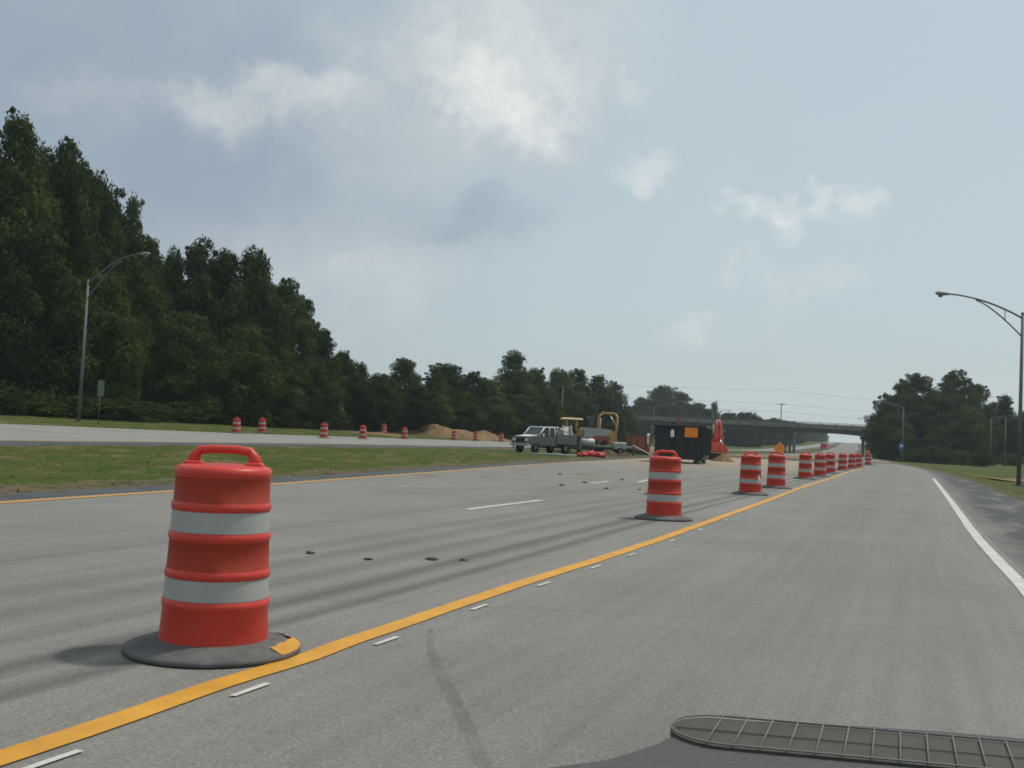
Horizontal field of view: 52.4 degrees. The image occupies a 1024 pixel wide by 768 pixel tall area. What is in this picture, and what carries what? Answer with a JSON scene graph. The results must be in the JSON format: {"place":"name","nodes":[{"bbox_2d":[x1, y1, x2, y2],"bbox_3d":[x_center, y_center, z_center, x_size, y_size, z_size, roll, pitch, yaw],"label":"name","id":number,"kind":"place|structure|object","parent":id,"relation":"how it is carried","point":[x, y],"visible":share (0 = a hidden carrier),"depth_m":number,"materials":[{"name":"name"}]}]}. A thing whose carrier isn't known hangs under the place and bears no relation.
{"place":"outdoors","nodes":[
{"label":"outdoors","id":0,"kind":"place"},
{"bbox_2d":[0,413,826,449],"bbox_3d":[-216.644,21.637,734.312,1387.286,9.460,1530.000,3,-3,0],"label":"verge ground","id":1,"kind":"structure","parent":0,"point":[166,425],"depth_m":69.90,"materials":[{"name":"green plant"}]},
{"bbox_2d":[0,145,30,381],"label":"tree","id":2,"kind":"object","parent":1,"relation":"on","point":[4,243],"visible":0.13,"depth_m":69.35,"materials":[{"name":"green plant"}]},
{"bbox_2d":[0,380,31,415],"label":"bush","id":3,"kind":"object","parent":1,"relation":"on","point":[7,395],"visible":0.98,"depth_m":60.93,"materials":[{"name":"green plant"}]},
{"bbox_2d":[2,391,69,417],"bbox_3d":[-29.965,1.331,64.735,5.530,1.764,5.078,5,-4,-39],"label":"bush","id":4,"kind":"object","parent":1,"relation":"on","point":[37,402],"visible":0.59,"depth_m":64.36,"materials":[{"name":"green plant"}]},
{"bbox_2d":[0,106,90,381],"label":"tree","id":5,"kind":"object","parent":1,"relation":"on","point":[18,180],"visible":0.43,"depth_m":71.81,"materials":[{"name":"green plant"}]},
{"bbox_2d":[36,141,56,192],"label":"tree","id":6,"kind":"object","parent":1,"relation":"on","point":[44,151],"depth_m":81.47,"materials":[{"name":"green plant"}]},
{"bbox_2d":[0,218,95,414],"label":"tree","id":7,"kind":"object","parent":1,"relation":"on","point":[43,253],"visible":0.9,"depth_m":68.90,"materials":[{"name":"green plant"}]},
{"bbox_2d":[27,162,68,313],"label":"tree","id":8,"kind":"object","parent":1,"relation":"on","point":[59,228],"visible":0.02,"depth_m":77.33,"materials":[{"name":"green plant"}]},
{"bbox_2d":[46,136,99,388],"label":"tree","id":9,"kind":"object","parent":1,"relation":"on","point":[61,177],"visible":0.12,"depth_m":78.92,"materials":[{"name":"green plant"}]},
{"bbox_2d":[52,150,101,400],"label":"tree","id":10,"kind":"object","parent":1,"relation":"on","point":[80,199],"visible":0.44,"depth_m":77.78,"materials":[{"name":"green plant"}]},
{"bbox_2d":[49,395,124,419],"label":"bush","id":11,"kind":"object","parent":1,"relation":"on","point":[73,401],"visible":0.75,"depth_m":67.76,"materials":[{"name":"green plant"}]},
{"bbox_2d":[47,268,155,419],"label":"tree","id":12,"kind":"object","parent":1,"relation":"on","point":[114,334],"visible":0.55,"depth_m":73.25,"materials":[{"name":"green plant"}]},
{"bbox_2d":[71,178,144,389],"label":"tree","id":13,"kind":"object","parent":1,"relation":"on","point":[106,202],"visible":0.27,"depth_m":80.91,"materials":[{"name":"green plant"}]},
{"bbox_2d":[74,252,149,422],"bbox_3d":[-22.008,-2.526,57.293,4.529,9.479,0.372,2,-3,24],"label":"street lamp","id":14,"kind":"object","parent":1,"relation":"on","point":[145,254],"visible":0.99,"depth_m":57.98,"materials":[{"name":"metal"}]},
{"bbox_2d":[82,399,166,422],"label":"bush","id":15,"kind":"object","parent":1,"relation":"on","point":[130,410],"visible":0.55,"depth_m":70.54,"materials":[{"name":"green plant"}]},
{"bbox_2d":[123,191,151,281],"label":"tree","id":16,"kind":"object","parent":1,"relation":"on","point":[131,212],"visible":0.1,"depth_m":86.15,"materials":[{"name":"green plant"}]},
{"bbox_2d":[104,270,185,410],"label":"tree","id":17,"kind":"object","parent":1,"relation":"on","point":[146,288],"visible":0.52,"depth_m":80.91,"materials":[{"name":"green plant"}]},
{"bbox_2d":[121,230,175,400],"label":"tree","id":18,"kind":"object","parent":1,"relation":"on","point":[139,262],"visible":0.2,"depth_m":84.62,"materials":[{"name":"green plant"}]},
{"bbox_2d":[121,401,184,421],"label":"bush","id":19,"kind":"object","parent":1,"relation":"on","point":[162,410],"visible":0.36,"depth_m":75.95,"materials":[{"name":"green plant"}]},
{"bbox_2d":[160,245,196,364],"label":"tree","id":20,"kind":"object","parent":1,"relation":"on","point":[173,264],"visible":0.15,"depth_m":87.92,"materials":[{"name":"green plant"}]},
{"bbox_2d":[149,400,210,422],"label":"bush","id":21,"kind":"object","parent":1,"relation":"on","point":[189,413],"visible":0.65,"depth_m":80.00,"materials":[{"name":"green plant"}]},
{"bbox_2d":[142,310,229,419],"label":"tree","id":22,"kind":"object","parent":1,"relation":"on","point":[201,364],"visible":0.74,"depth_m":82.57,"materials":[{"name":"green plant"}]},
{"bbox_2d":[162,234,237,420],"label":"tree","id":23,"kind":"object","parent":1,"relation":"on","point":[194,264],"visible":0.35,"depth_m":87.68,"materials":[{"name":"green plant"}]},
{"bbox_2d":[195,410,235,424],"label":"bush","id":24,"kind":"object","parent":1,"relation":"on","point":[218,417],"visible":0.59,"depth_m":84.55,"materials":[{"name":"green plant"}]},
{"bbox_2d":[193,247,261,423],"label":"tree","id":25,"kind":"object","parent":1,"relation":"on","point":[226,276],"visible":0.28,"depth_m":89.57,"materials":[{"name":"green plant"}]},
{"bbox_2d":[189,322,291,427],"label":"tree","id":26,"kind":"object","parent":1,"relation":"on","point":[245,352],"visible":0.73,"depth_m":86.61,"materials":[{"name":"green plant"}]},
{"bbox_2d":[237,244,297,408],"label":"tree","id":27,"kind":"object","parent":1,"relation":"on","point":[256,274],"visible":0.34,"depth_m":93.74,"materials":[{"name":"green plant"}]},
{"bbox_2d":[250,347,314,428],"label":"tree","id":28,"kind":"object","parent":1,"relation":"on","point":[289,398],"visible":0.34,"depth_m":91.69,"materials":[{"name":"green plant"}]},
{"bbox_2d":[262,277,322,427],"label":"tree","id":29,"kind":"object","parent":1,"relation":"on","point":[303,332],"visible":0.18,"depth_m":98.45,"materials":[{"name":"green plant"}]},
{"bbox_2d":[294,294,327,410],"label":"tree","id":30,"kind":"object","parent":1,"relation":"on","point":[309,308],"visible":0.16,"depth_m":104.05,"materials":[{"name":"green plant"}]},
{"bbox_2d":[288,361,345,429],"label":"tree","id":31,"kind":"object","parent":1,"relation":"on","point":[316,388],"visible":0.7,"depth_m":98.16,"materials":[{"name":"green plant"}]},
{"bbox_2d":[302,327,346,427],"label":"tree","id":32,"kind":"object","parent":1,"relation":"on","point":[332,367],"visible":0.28,"depth_m":105.25,"materials":[{"name":"green plant"}]},
{"bbox_2d":[327,413,356,429],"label":"bush","id":33,"kind":"object","parent":1,"relation":"on","point":[341,421],"visible":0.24,"depth_m":104.35,"materials":[{"name":"green plant"}]},
{"bbox_2d":[327,350,363,429],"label":"tree","id":34,"kind":"object","parent":1,"relation":"on","point":[352,387],"visible":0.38,"depth_m":109.36,"materials":[{"name":"green plant"}]},
{"bbox_2d":[349,361,372,429],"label":"tree","id":35,"kind":"object","parent":1,"relation":"on","point":[363,371],"visible":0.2,"depth_m":114.27,"materials":[{"name":"green plant"}]},
{"bbox_2d":[353,372,404,432],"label":"tree","id":36,"kind":"object","parent":1,"relation":"on","point":[380,401],"visible":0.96,"depth_m":108.82,"materials":[{"name":"green plant"}]},
{"bbox_2d":[384,357,425,425],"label":"tree","id":37,"kind":"object","parent":1,"relation":"on","point":[407,374],"visible":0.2,"depth_m":127.05,"materials":[{"name":"green plant"}]},
{"bbox_2d":[391,384,442,432],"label":"tree","id":38,"kind":"object","parent":1,"relation":"on","point":[418,397],"visible":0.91,"depth_m":116.54,"materials":[{"name":"green plant"}]},
{"bbox_2d":[421,363,452,422],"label":"tree","id":39,"kind":"object","parent":1,"relation":"on","point":[437,387],"visible":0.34,"depth_m":125.45,"materials":[{"name":"green plant"}]},
{"bbox_2d":[421,394,456,427],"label":"tree","id":40,"kind":"object","parent":1,"relation":"on","point":[445,410],"visible":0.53,"depth_m":119.43,"materials":[{"name":"green plant"}]},
{"bbox_2d":[391,424,494,441],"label":"dirt mound","id":41,"kind":"object","parent":1,"relation":"on","point":[439,431],"visible":0.81,"depth_m":115.66,"materials":[{"name":"brown soil"}]},
{"bbox_2d":[425,363,480,415],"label":"tree","id":42,"kind":"object","parent":1,"relation":"on","point":[451,375],"visible":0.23,"depth_m":133.04,"materials":[{"name":"green plant"}]},
{"bbox_2d":[444,390,490,431],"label":"tree","id":43,"kind":"object","parent":1,"relation":"on","point":[472,418],"visible":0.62,"depth_m":126.61,"materials":[{"name":"green plant"}]},
{"bbox_2d":[462,371,502,429],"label":"tree","id":44,"kind":"object","parent":1,"relation":"on","point":[474,380],"visible":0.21,"depth_m":137.46,"materials":[{"name":"green plant"}]},
{"bbox_2d":[475,378,516,434],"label":"tree","id":45,"kind":"object","parent":1,"relation":"on","point":[493,384],"visible":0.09,"depth_m":141.18,"materials":[{"name":"green plant"}]},
{"bbox_2d":[476,395,521,439],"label":"tree","id":46,"kind":"object","parent":1,"relation":"on","point":[496,412],"visible":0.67,"depth_m":135.05,"materials":[{"name":"green plant"}]},
{"bbox_2d":[491,349,542,433],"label":"tree","id":47,"kind":"object","parent":1,"relation":"on","point":[513,381],"visible":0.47,"depth_m":151.00,"materials":[{"name":"green plant"}]},
{"bbox_2d":[506,394,550,438],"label":"tree","id":48,"kind":"object","parent":1,"relation":"on","point":[523,409],"visible":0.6,"depth_m":146.31,"materials":[{"name":"green plant"}]},
{"bbox_2d":[526,366,558,426],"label":"tree","id":49,"kind":"object","parent":1,"relation":"on","point":[539,380],"visible":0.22,"depth_m":157.23,"materials":[{"name":"green plant"}]},
{"bbox_2d":[539,398,575,433],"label":"tree","id":50,"kind":"object","parent":1,"relation":"on","point":[556,416],"visible":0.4,"depth_m":158.09,"materials":[{"name":"green plant"}]},
{"bbox_2d":[538,367,590,422],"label":"tree","id":51,"kind":"object","parent":1,"relation":"on","point":[559,380],"visible":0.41,"depth_m":170.15,"materials":[{"name":"green plant"}]},
{"bbox_2d":[568,368,596,412],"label":"tree","id":52,"kind":"object","parent":1,"relation":"on","point":[580,378],"visible":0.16,"depth_m":177.86,"materials":[{"name":"green plant"}]},
{"bbox_2d":[564,398,602,434],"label":"tree","id":53,"kind":"object","parent":1,"relation":"on","point":[590,409],"visible":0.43,"depth_m":169.97,"materials":[{"name":"green plant"}]},
{"bbox_2d":[585,374,621,429],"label":"tree","id":54,"kind":"object","parent":1,"relation":"on","point":[600,393],"visible":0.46,"depth_m":188.92,"materials":[{"name":"green plant"}]},
{"bbox_2d":[597,400,629,441],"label":"tree","id":55,"kind":"object","parent":1,"relation":"on","point":[622,421],"visible":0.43,"depth_m":188.64,"materials":[{"name":"green plant"}]},
{"bbox_2d":[606,380,631,439],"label":"tree","id":56,"kind":"object","parent":1,"relation":"on","point":[613,386],"visible":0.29,"depth_m":204.72,"materials":[{"name":"green plant"}]},
{"bbox_2d":[620,410,641,442],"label":"tree","id":57,"kind":"object","parent":1,"relation":"on","point":[632,427],"visible":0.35,"depth_m":213.75,"materials":[{"name":"green plant"}]},
{"bbox_2d":[627,396,654,438],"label":"tree","id":58,"kind":"object","parent":1,"relation":"on","point":[640,405],"visible":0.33,"depth_m":328.08,"materials":[{"name":"green plant"}]},
{"bbox_2d":[632,384,689,436],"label":"tree","id":59,"kind":"object","parent":1,"relation":"on","point":[660,395],"visible":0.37,"depth_m":332.42,"materials":[{"name":"green plant"}]},
{"bbox_2d":[671,391,701,417],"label":"tree","id":60,"kind":"object","parent":1,"relation":"on","point":[682,397],"visible":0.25,"depth_m":337.61,"materials":[{"name":"green plant"}]},
{"bbox_2d":[630,406,829,446],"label":"wood","id":61,"kind":"object","parent":1,"relation":"on","point":[744,438],"visible":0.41,"depth_m":327.55,"materials":[{"name":"green plant"}]},
{"bbox_2d":[0,424,836,450],"bbox_3d":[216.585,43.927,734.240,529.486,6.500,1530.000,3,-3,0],"label":"carriageway","id":62,"kind":"structure","parent":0,"point":[14,432],"depth_m":50.25,"materials":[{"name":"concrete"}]},
{"bbox_2d":[0,446,836,500],"bbox_3d":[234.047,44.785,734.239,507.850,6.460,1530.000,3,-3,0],"label":"median shoulder","id":63,"kind":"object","parent":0,"point":[47,494],"visible":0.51,"depth_m":20.79},
{"bbox_2d":[0,441,839,451],"bbox_3d":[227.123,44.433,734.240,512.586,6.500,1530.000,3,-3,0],"label":"shoulder","id":64,"kind":"object","parent":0,"point":[5,443],"visible":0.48,"depth_m":42.12},
{"bbox_2d":[0,443,841,493],"bbox_3d":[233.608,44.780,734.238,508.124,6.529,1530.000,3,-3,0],"label":"median edge soil","id":65,"kind":"structure","parent":0,"point":[5,488],"depth_m":22.86,"materials":[{"name":"brown soil"}]},
{"bbox_2d":[9,443,837,451],"bbox_3d":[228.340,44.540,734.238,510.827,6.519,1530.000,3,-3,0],"label":"median edge soil","id":66,"kind":"structure","parent":0,"point":[336,447],"depth_m":55.07,"materials":[{"name":"brown soil"}]},
{"bbox_2d":[0,416,1023,496],"bbox_3d":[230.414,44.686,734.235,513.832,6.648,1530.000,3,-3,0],"label":"median ground","id":67,"kind":"structure","parent":0,"point":[115,470],"depth_m":28.07,"materials":[{"name":"green plant"}]},
{"bbox_2d":[510,426,576,453],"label":"utility truck","id":68,"kind":"object","parent":67,"relation":"on","point":[536,437],"visible":0.98,"depth_m":69.34,"materials":[{"name":"grey paint"}]},
{"bbox_2d":[586,412,618,451],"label":"backhoe","id":69,"kind":"object","parent":67,"relation":"on","point":[591,422],"visible":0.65,"depth_m":85.82,"materials":[{"name":"metal"}]},
{"bbox_2d":[625,434,652,454],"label":"rusty skip","id":70,"kind":"object","parent":67,"relation":"on","point":[639,441],"visible":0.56,"depth_m":91.03,"materials":[{"name":"orange metal"}]},
{"bbox_2d":[0,443,1023,767],"bbox_3d":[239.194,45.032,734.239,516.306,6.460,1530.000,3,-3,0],"label":"road","id":71,"kind":"structure","parent":0,"point":[884,595],"depth_m":6.57,"materials":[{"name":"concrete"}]},
{"bbox_2d":[121,445,300,668],"bbox_3d":[-1.481,0.823,5.263,0.868,1.027,0.868,3,-3,-5],"label":"traffic drum","id":72,"kind":"object","parent":71,"relation":"on","point":[215,599],"visible":1,"depth_m":5.05,"materials":[{"name":"orange plastic"}]},
{"bbox_2d":[0,461,587,502],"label":"yellow edge line","id":73,"kind":"object","parent":71,"relation":"on","point":[270,484],"visible":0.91,"depth_m":16.33,"materials":[{"name":"paint"}]},
{"bbox_2d":[23,519,727,767],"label":"white tick marks","id":74,"kind":"object","parent":71,"relation":"on","point":[37,764],"visible":1,"depth_m":4.40,"materials":[{"name":"paint"}]},
{"bbox_2d":[0,468,862,765],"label":"yellow lane line","id":75,"kind":"object","parent":71,"relation":"on","point":[92,726],"visible":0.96,"depth_m":4.86,"materials":[{"name":"paint"}]},
{"bbox_2d":[634,450,692,521],"bbox_3d":[2.286,1.504,15.571,0.868,1.027,0.868,2,-3,-3],"label":"traffic drum","id":76,"kind":"object","parent":71,"relation":"on","point":[663,500],"visible":1,"depth_m":15.36,"materials":[{"name":"orange plastic"}]},
{"bbox_2d":[654,423,712,463],"bbox_3d":[9.952,3.474,60.275,2.900,2.162,4.805,2,-3,15],"label":"roll off container","id":77,"kind":"object","parent":71,"relation":"on","point":[688,442],"visible":0.84,"depth_m":58.10,"materials":[{"name":"black metal"}]},
{"bbox_2d":[708,419,727,459],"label":"orange excavator","id":78,"kind":"object","parent":71,"relation":"on","point":[719,447],"visible":0.7,"depth_m":76.31,"materials":[{"name":"metal"}]},
{"bbox_2d":[732,451,768,495],"bbox_3d":[5.699,2.118,24.838,0.868,1.027,0.868,3,-3,-20],"label":"traffic drum","id":79,"kind":"object","parent":71,"relation":"on","point":[750,482],"visible":1,"depth_m":24.62,"materials":[{"name":"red plastic"}]},
{"bbox_2d":[761,451,791,488],"bbox_3d":[7.512,2.433,29.535,0.868,1.027,0.868,2,-3,17],"label":"traffic drum","id":80,"kind":"object","parent":71,"relation":"on","point":[776,476],"visible":0.99,"depth_m":29.32,"materials":[{"name":"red plastic"}]},
{"bbox_2d":[794,452,815,478],"bbox_3d":[11.209,3.104,39.721,0.868,1.027,0.868,3,-3,-11],"label":"traffic drum","id":81,"kind":"object","parent":71,"relation":"on","point":[805,467],"visible":1,"depth_m":39.51,"materials":[{"name":"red plastic"}]},
{"bbox_2d":[812,452,829,476],"bbox_3d":[13.101,3.413,44.217,0.868,1.027,0.868,5,-3,-34],"label":"traffic drum","id":82,"kind":"object","parent":71,"relation":"on","point":[819,470],"visible":0.98,"depth_m":44.00,"materials":[{"name":"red plastic"}]},
{"bbox_2d":[932,478,1023,595],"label":"white edge line","id":83,"kind":"object","parent":71,"relation":"on","point":[1011,573],"visible":0.98,"depth_m":12.98,"materials":[{"name":"paint"}]},
{"bbox_2d":[0,0,1023,443],"label":"sky","id":84,"kind":"structure","parent":0,"point":[764,199],"materials":[{"name":"blue"}]},
{"bbox_2d":[582,427,610,444],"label":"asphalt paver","id":85,"kind":"object","parent":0,"point":[600,436],"visible":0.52,"depth_m":82.14,"materials":[{"name":"grey metal"}]},
{"bbox_2d":[549,714,1023,767],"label":"car dashboard","id":86,"kind":"object","parent":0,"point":[708,743],"visible":1,"depth_m":0.77,"materials":[{"name":"plastic"}]},
{"bbox_2d":[853,443,1023,571],"bbox_3d":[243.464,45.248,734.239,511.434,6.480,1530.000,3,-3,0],"label":"shoulder","id":87,"kind":"object","parent":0,"point":[997,518],"visible":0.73,"depth_m":22.68},
{"bbox_2d":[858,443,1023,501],"bbox_3d":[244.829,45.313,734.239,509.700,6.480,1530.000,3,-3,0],"label":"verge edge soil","id":88,"kind":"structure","parent":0,"point":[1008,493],"depth_m":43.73,"materials":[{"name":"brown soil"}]},
{"bbox_2d":[860,443,1023,495],"bbox_3d":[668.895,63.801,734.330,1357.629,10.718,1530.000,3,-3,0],"label":"verge ground","id":89,"kind":"structure","parent":0,"point":[1001,470],"depth_m":94.95,"materials":[{"name":"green plant"}]},
{"bbox_2d":[634,414,873,456],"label":"road bridge","id":90,"kind":"structure","parent":89,"relation":"on","point":[791,428],"depth_m":261.15,"materials":[{"name":"concrete"}]},
{"bbox_2d":[860,404,898,459],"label":"tree","id":91,"kind":"object","parent":89,"relation":"on","point":[865,438],"visible":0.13,"depth_m":185.83,"materials":[{"name":"green plant"}]},
{"bbox_2d":[865,411,917,461],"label":"tree","id":92,"kind":"object","parent":89,"relation":"on","point":[887,443],"visible":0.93,"depth_m":170.79,"materials":[{"name":"green plant"}]},
{"bbox_2d":[868,378,933,461],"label":"tree","id":93,"kind":"object","parent":89,"relation":"on","point":[900,398],"visible":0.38,"depth_m":179.14,"materials":[{"name":"green plant"}]},
{"bbox_2d":[900,372,941,459],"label":"tree","id":94,"kind":"object","parent":89,"relation":"on","point":[918,381],"visible":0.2,"depth_m":184.53,"materials":[{"name":"green plant"}]},
{"bbox_2d":[915,445,940,463],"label":"bush","id":95,"kind":"object","parent":89,"relation":"on","point":[927,453],"visible":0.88,"depth_m":157.42,"materials":[{"name":"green plant"}]},
{"bbox_2d":[904,392,960,460],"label":"tree","id":96,"kind":"object","parent":89,"relation":"on","point":[941,411],"visible":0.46,"depth_m":173.73,"materials":[{"name":"green plant"}]},
{"bbox_2d":[917,425,966,462],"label":"tree","id":97,"kind":"object","parent":89,"relation":"on","point":[938,441],"visible":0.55,"depth_m":167.01,"materials":[{"name":"green plant"}]},
{"bbox_2d":[933,446,959,464],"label":"bush","id":98,"kind":"object","parent":89,"relation":"on","point":[942,456],"visible":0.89,"depth_m":155.20,"materials":[{"name":"green plant"}]},
{"bbox_2d":[929,369,993,448],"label":"tree","id":99,"kind":"object","parent":89,"relation":"on","point":[953,380],"visible":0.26,"depth_m":181.11,"materials":[{"name":"green plant"}]},
{"bbox_2d":[951,450,971,464],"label":"bush","id":100,"kind":"object","parent":89,"relation":"on","point":[963,456],"visible":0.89,"depth_m":149.29,"materials":[{"name":"green plant"}]},
{"bbox_2d":[939,405,996,464],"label":"tree","id":101,"kind":"object","parent":89,"relation":"on","point":[966,432],"visible":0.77,"depth_m":164.89,"materials":[{"name":"green plant"}]},
{"bbox_2d":[935,291,1023,486],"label":"street lamp","id":102,"kind":"object","parent":89,"relation":"on","point":[940,294],"visible":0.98,"depth_m":49.50,"materials":[{"name":"metal"}]},
{"bbox_2d":[968,447,997,466],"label":"bush","id":103,"kind":"object","parent":89,"relation":"on","point":[979,456],"visible":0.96,"depth_m":139.19,"materials":[{"name":"green plant"}]},
{"bbox_2d":[960,382,1008,463],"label":"tree","id":104,"kind":"object","parent":89,"relation":"on","point":[988,408],"visible":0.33,"depth_m":186.27,"materials":[{"name":"green plant"}]},
{"bbox_2d":[989,393,1023,463],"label":"tree","id":105,"kind":"object","parent":89,"relation":"on","point":[1005,402],"visible":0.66,"depth_m":188.90,"materials":[{"name":"green plant"}]},
{"bbox_2d":[996,453,1023,465],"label":"bush","id":106,"kind":"object","parent":89,"relation":"on","point":[1011,460],"visible":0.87,"depth_m":164.38,"materials":[{"name":"green plant"}]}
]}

